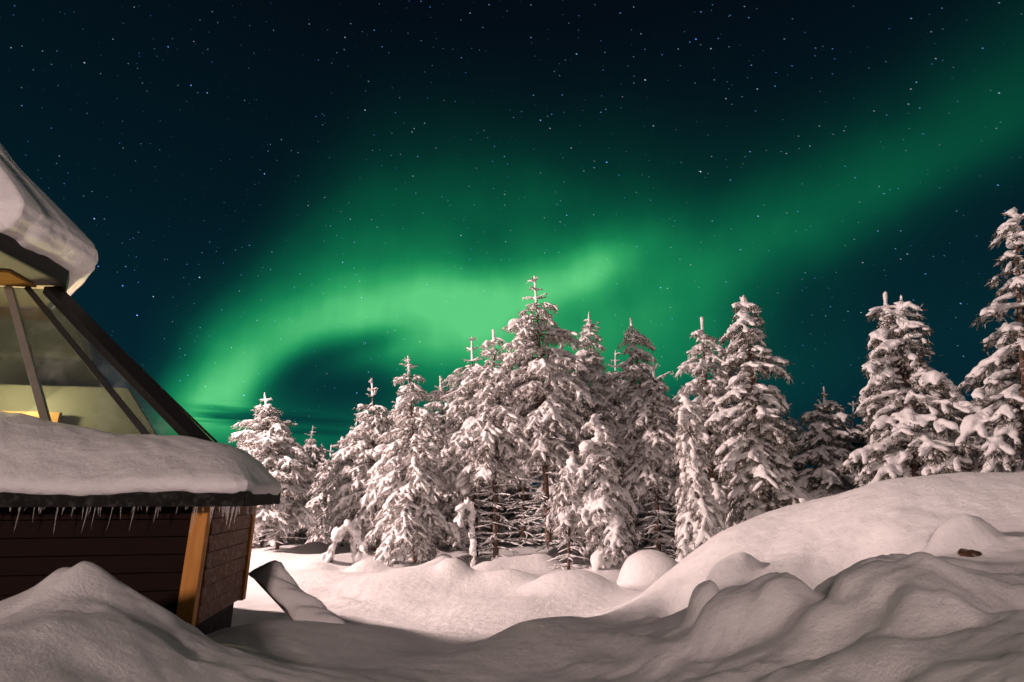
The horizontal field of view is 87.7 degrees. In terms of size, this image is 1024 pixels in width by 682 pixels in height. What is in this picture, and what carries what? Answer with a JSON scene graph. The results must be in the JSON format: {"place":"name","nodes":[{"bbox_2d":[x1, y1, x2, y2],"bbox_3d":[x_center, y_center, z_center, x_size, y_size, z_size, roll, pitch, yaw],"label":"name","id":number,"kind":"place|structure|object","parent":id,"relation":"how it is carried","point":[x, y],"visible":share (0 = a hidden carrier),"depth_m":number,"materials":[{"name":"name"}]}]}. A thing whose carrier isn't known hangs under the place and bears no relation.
{"place":"outdoors","nodes":[
{"label":"outdoors","id":0,"kind":"place"},
{"bbox_2d":[0,472,1023,681],"bbox_3d":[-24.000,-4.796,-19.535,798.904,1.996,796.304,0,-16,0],"label":"snow ground","id":1,"kind":"structure","parent":0,"point":[882,581],"depth_m":4.05,"materials":[{"name":"white snow"}]},
{"bbox_2d":[0,143,280,634],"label":"glass roofed cabin","id":2,"kind":"object","parent":1,"relation":"on","point":[108,479],"visible":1,"depth_m":4.96,"materials":[{"name":"brown wood"}]},
{"bbox_2d":[229,393,321,549],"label":"snowy spruce","id":3,"kind":"object","parent":1,"relation":"on","point":[272,437],"visible":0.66,"depth_m":14.79,"materials":[{"name":"white plant"}]},
{"bbox_2d":[252,450,304,547],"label":"snowy spruce","id":4,"kind":"object","parent":1,"relation":"on","point":[271,543],"visible":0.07,"depth_m":17.74,"materials":[{"name":"white plant"}]},
{"bbox_2d":[249,560,345,623],"bbox_3d":[-2.395,2.971,6.037,1.357,0.883,0.392,-7,-17,23],"label":"leaning board","id":5,"kind":"object","parent":1,"relation":"on","point":[275,581],"visible":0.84,"depth_m":6.00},
{"bbox_2d":[288,427,328,542],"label":"snowy spruce","id":6,"kind":"object","parent":1,"relation":"on","point":[312,448],"visible":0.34,"depth_m":20.26,"materials":[{"name":"white plant"}]},
{"bbox_2d":[288,444,329,541],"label":"snowy spruce","id":7,"kind":"object","parent":1,"relation":"on","point":[303,533],"visible":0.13,"depth_m":19.84,"materials":[{"name":"white plant"}]},
{"bbox_2d":[293,444,339,543],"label":"snowy spruce","id":8,"kind":"object","parent":1,"relation":"on","point":[318,504],"visible":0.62,"depth_m":17.76,"materials":[{"name":"white plant"}]},
{"bbox_2d":[322,437,352,543],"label":"snowy spruce","id":9,"kind":"object","parent":1,"relation":"on","point":[338,445],"visible":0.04,"depth_m":19.68,"materials":[{"name":"white plant"}]},
{"bbox_2d":[320,519,361,563],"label":"bent sapling","id":10,"kind":"object","parent":1,"relation":"on","point":[337,535],"visible":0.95,"depth_m":13.15,"materials":[{"name":"white plant"}]},
{"bbox_2d":[322,413,370,546],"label":"snowy spruce","id":11,"kind":"object","parent":1,"relation":"on","point":[340,465],"visible":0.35,"depth_m":16.85,"materials":[{"name":"white plant"}]},
{"bbox_2d":[339,437,376,545],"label":"snowy spruce","id":12,"kind":"object","parent":1,"relation":"on","point":[353,515],"visible":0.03,"depth_m":18.48,"materials":[{"name":"white plant"}]},
{"bbox_2d":[324,378,405,554],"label":"snowy spruce","id":13,"kind":"object","parent":1,"relation":"on","point":[364,429],"visible":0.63,"depth_m":15.87,"materials":[{"name":"white plant"}]},
{"bbox_2d":[369,393,418,497],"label":"snowy spruce","id":14,"kind":"object","parent":1,"relation":"on","point":[391,419],"visible":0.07,"depth_m":18.93,"materials":[{"name":"white plant"}]},
{"bbox_2d":[363,355,463,567],"bbox_3d":[-2.566,3.081,13.573,2.376,5.612,2.208,11,-20,-35],"label":"snowy spruce","id":15,"kind":"object","parent":1,"relation":"on","point":[415,532],"visible":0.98,"depth_m":13.08,"materials":[{"name":"white plant"}]},
{"bbox_2d":[417,376,480,549],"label":"snowy spruce","id":16,"kind":"object","parent":1,"relation":"on","point":[444,502],"visible":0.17,"depth_m":16.95,"materials":[{"name":"white plant"}]},
{"bbox_2d":[453,497,477,566],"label":"bent sapling","id":17,"kind":"object","parent":1,"relation":"on","point":[467,505],"visible":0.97,"depth_m":12.44,"materials":[{"name":"white plant"}]},
{"bbox_2d":[445,388,487,544],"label":"snowy spruce","id":18,"kind":"object","parent":1,"relation":"on","point":[482,529],"visible":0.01,"depth_m":18.90,"materials":[{"name":"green plant"}]},
{"bbox_2d":[425,337,516,560],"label":"snowy spruce","id":19,"kind":"object","parent":1,"relation":"on","point":[456,464],"visible":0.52,"depth_m":13.95,"materials":[{"name":"white plant"}]},
{"bbox_2d":[444,329,538,559],"bbox_3d":[-0.490,2.569,13.691,2.539,6.121,2.432,0,-16,0],"label":"snowy spruce","id":20,"kind":"object","parent":1,"relation":"on","point":[482,435],"visible":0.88,"depth_m":13.31,"materials":[{"name":"white plant"}]},
{"bbox_2d":[479,483,513,539],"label":"snowy spruce","id":21,"kind":"object","parent":1,"relation":"on","point":[502,529],"visible":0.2,"depth_m":20.74,"materials":[{"name":"brown plant"}]},
{"bbox_2d":[501,475,543,543],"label":"snowy spruce","id":22,"kind":"object","parent":1,"relation":"on","point":[514,515],"visible":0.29,"depth_m":19.78,"materials":[{"name":"brown plant"}]},
{"bbox_2d":[498,364,548,547],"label":"snowy spruce","id":23,"kind":"object","parent":1,"relation":"on","point":[536,471],"visible":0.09,"depth_m":17.54,"materials":[{"name":"white plant"}]},
{"bbox_2d":[480,275,593,551],"bbox_3d":[0.631,1.639,13.644,2.901,7.180,3.111,0,-16,0],"label":"snowy spruce","id":24,"kind":"object","parent":1,"relation":"on","point":[546,421],"visible":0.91,"depth_m":13.30,"materials":[{"name":"white plant"}]},
{"bbox_2d":[536,478,564,545],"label":"snowy spruce","id":25,"kind":"object","parent":1,"relation":"on","point":[540,503],"visible":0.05,"depth_m":18.42,"materials":[{"name":"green plant"}]},
{"bbox_2d":[522,345,595,544],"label":"snowy spruce","id":26,"kind":"object","parent":1,"relation":"on","point":[556,479],"visible":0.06,"depth_m":16.91,"materials":[{"name":"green plant"}]},
{"bbox_2d":[542,450,591,569],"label":"snowy sapling","id":27,"kind":"object","parent":1,"relation":"on","point":[563,513],"visible":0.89,"depth_m":11.77,"materials":[{"name":"white snow"}]},
{"bbox_2d":[548,312,638,553],"bbox_3d":[2.299,2.479,15.375,2.505,7.010,2.696,5,-17,-18],"label":"snowy spruce","id":28,"kind":"object","parent":1,"relation":"on","point":[598,379],"visible":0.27,"depth_m":15.19,"materials":[{"name":"white plant"}]},
{"bbox_2d":[569,413,642,570],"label":"snowy spruce","id":29,"kind":"object","parent":1,"relation":"on","point":[609,513],"visible":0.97,"depth_m":11.66,"materials":[{"name":"white plant"}]},
{"bbox_2d":[584,350,639,539],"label":"snowy spruce","id":30,"kind":"object","parent":1,"relation":"on","point":[612,374],"visible":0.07,"depth_m":18.46,"materials":[{"name":"white plant"}]},
{"bbox_2d":[627,501,651,542],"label":"snowy spruce","id":31,"kind":"object","parent":1,"relation":"on","point":[636,524],"visible":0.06,"depth_m":19.50,"materials":[{"name":"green plant"}]},
{"bbox_2d":[598,317,686,555],"bbox_3d":[3.593,2.497,14.626,2.565,6.674,2.752,8,-18,-25],"label":"snowy spruce","id":32,"kind":"object","parent":1,"relation":"on","point":[633,373],"visible":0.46,"depth_m":14.53,"materials":[{"name":"white plant"}]},
{"bbox_2d":[617,550,677,591],"bbox_3d":[2.480,4.087,9.460,1.234,0.726,1.017,0,-16,0],"label":"snow covered boulder","id":33,"kind":"object","parent":1,"relation":"on","point":[642,570],"visible":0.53,"depth_m":9.16,"materials":[{"name":"white snow"}]},
{"bbox_2d":[629,357,681,558],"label":"snowy spruce","id":34,"kind":"object","parent":1,"relation":"on","point":[656,479],"visible":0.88,"depth_m":13.28,"materials":[{"name":"white plant"}]},
{"bbox_2d":[629,371,686,548],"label":"snowy spruce","id":35,"kind":"object","parent":1,"relation":"on","point":[671,534],"visible":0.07,"depth_m":16.85,"materials":[{"name":"white plant"}]},
{"bbox_2d":[669,389,728,562],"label":"snowy spruce","id":36,"kind":"object","parent":1,"relation":"on","point":[698,518],"visible":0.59,"depth_m":10.06,"materials":[{"name":"white plant"}]},
{"bbox_2d":[664,316,769,537],"bbox_3d":[4.607,2.241,12.526,2.133,5.919,2.392,0,-16,0],"label":"snowy spruce","id":37,"kind":"object","parent":1,"relation":"on","point":[703,387],"visible":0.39,"depth_m":12.56,"materials":[{"name":"white plant"}]},
{"bbox_2d":[708,325,771,520],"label":"snowy spruce","id":38,"kind":"object","parent":1,"relation":"on","point":[733,368],"visible":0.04,"depth_m":13.75,"materials":[{"name":"white plant"}]},
{"bbox_2d":[702,295,813,528],"bbox_3d":[4.933,2.026,10.877,2.076,6.328,2.137,0,-16,0],"label":"snowy spruce","id":39,"kind":"object","parent":1,"relation":"on","point":[758,474],"visible":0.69,"depth_m":10.75,"materials":[{"name":"white plant"}]},
{"bbox_2d":[779,397,821,471],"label":"snowy spruce","id":40,"kind":"object","parent":1,"relation":"on","point":[789,421],"visible":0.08,"depth_m":17.65,"materials":[{"name":"white plant"}]},
{"bbox_2d":[780,386,868,498],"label":"snowy spruce","id":41,"kind":"object","parent":1,"relation":"on","point":[834,456],"visible":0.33,"depth_m":12.66,"materials":[{"name":"white plant"}]},
{"bbox_2d":[815,401,869,488],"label":"snowy spruce","id":42,"kind":"object","parent":1,"relation":"on","point":[860,443],"visible":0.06,"depth_m":15.09,"materials":[{"name":"white plant"}]},
{"bbox_2d":[855,417,870,480],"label":"snowy spruce","id":43,"kind":"object","parent":1,"relation":"on","point":[861,429],"depth_m":18.06,"materials":[{"name":"white plant"}]},
{"bbox_2d":[853,291,924,484],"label":"snowy spruce","id":44,"kind":"object","parent":1,"relation":"on","point":[879,310],"visible":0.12,"depth_m":9.91,"materials":[{"name":"white plant"}]},
{"bbox_2d":[839,295,996,486],"bbox_3d":[6.990,1.645,9.207,2.364,5.276,2.323,14,-21,-40],"label":"snowy spruce","id":45,"kind":"object","parent":1,"relation":"on","point":[936,400],"visible":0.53,"depth_m":9.23,"materials":[{"name":"white plant"}]},
{"bbox_2d":[900,389,944,447],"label":"snowy spruce","id":46,"kind":"object","parent":1,"relation":"on","point":[923,408],"visible":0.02,"depth_m":15.61,"materials":[{"name":"white plant"}]},
{"bbox_2d":[918,426,1015,475],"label":"snowy sapling","id":47,"kind":"object","parent":1,"relation":"on","point":[976,442],"visible":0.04,"depth_m":8.58,"materials":[{"name":"white snow"}]},
{"bbox_2d":[958,548,981,556],"bbox_3d":[3.450,1.595,3.929,0.287,0.082,0.163,14,16,15],"label":"earth clod","id":48,"kind":"object","parent":1,"relation":"on","point":[967,552],"visible":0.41,"depth_m":3.92,"materials":[{"name":"brown soil"}]},
{"bbox_2d":[951,207,1023,472],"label":"snowy spruce","id":49,"kind":"object","parent":1,"relation":"on","point":[1010,424],"visible":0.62,"depth_m":8.44,"materials":[{"name":"white plant"}]},
{"bbox_2d":[957,322,1022,461],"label":"snowy spruce","id":50,"kind":"object","parent":1,"relation":"on","point":[990,340],"visible":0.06,"depth_m":10.74,"materials":[{"name":"white plant"}]},
{"bbox_2d":[0,0,1023,493],"label":"sky","id":51,"kind":"structure","parent":0,"point":[293,202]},
{"bbox_2d":[940,371,959,435],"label":"snowy spruce","id":52,"kind":"object","parent":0,"point":[948,417],"depth_m":16.57,"materials":[{"name":"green plant"}]}
]}

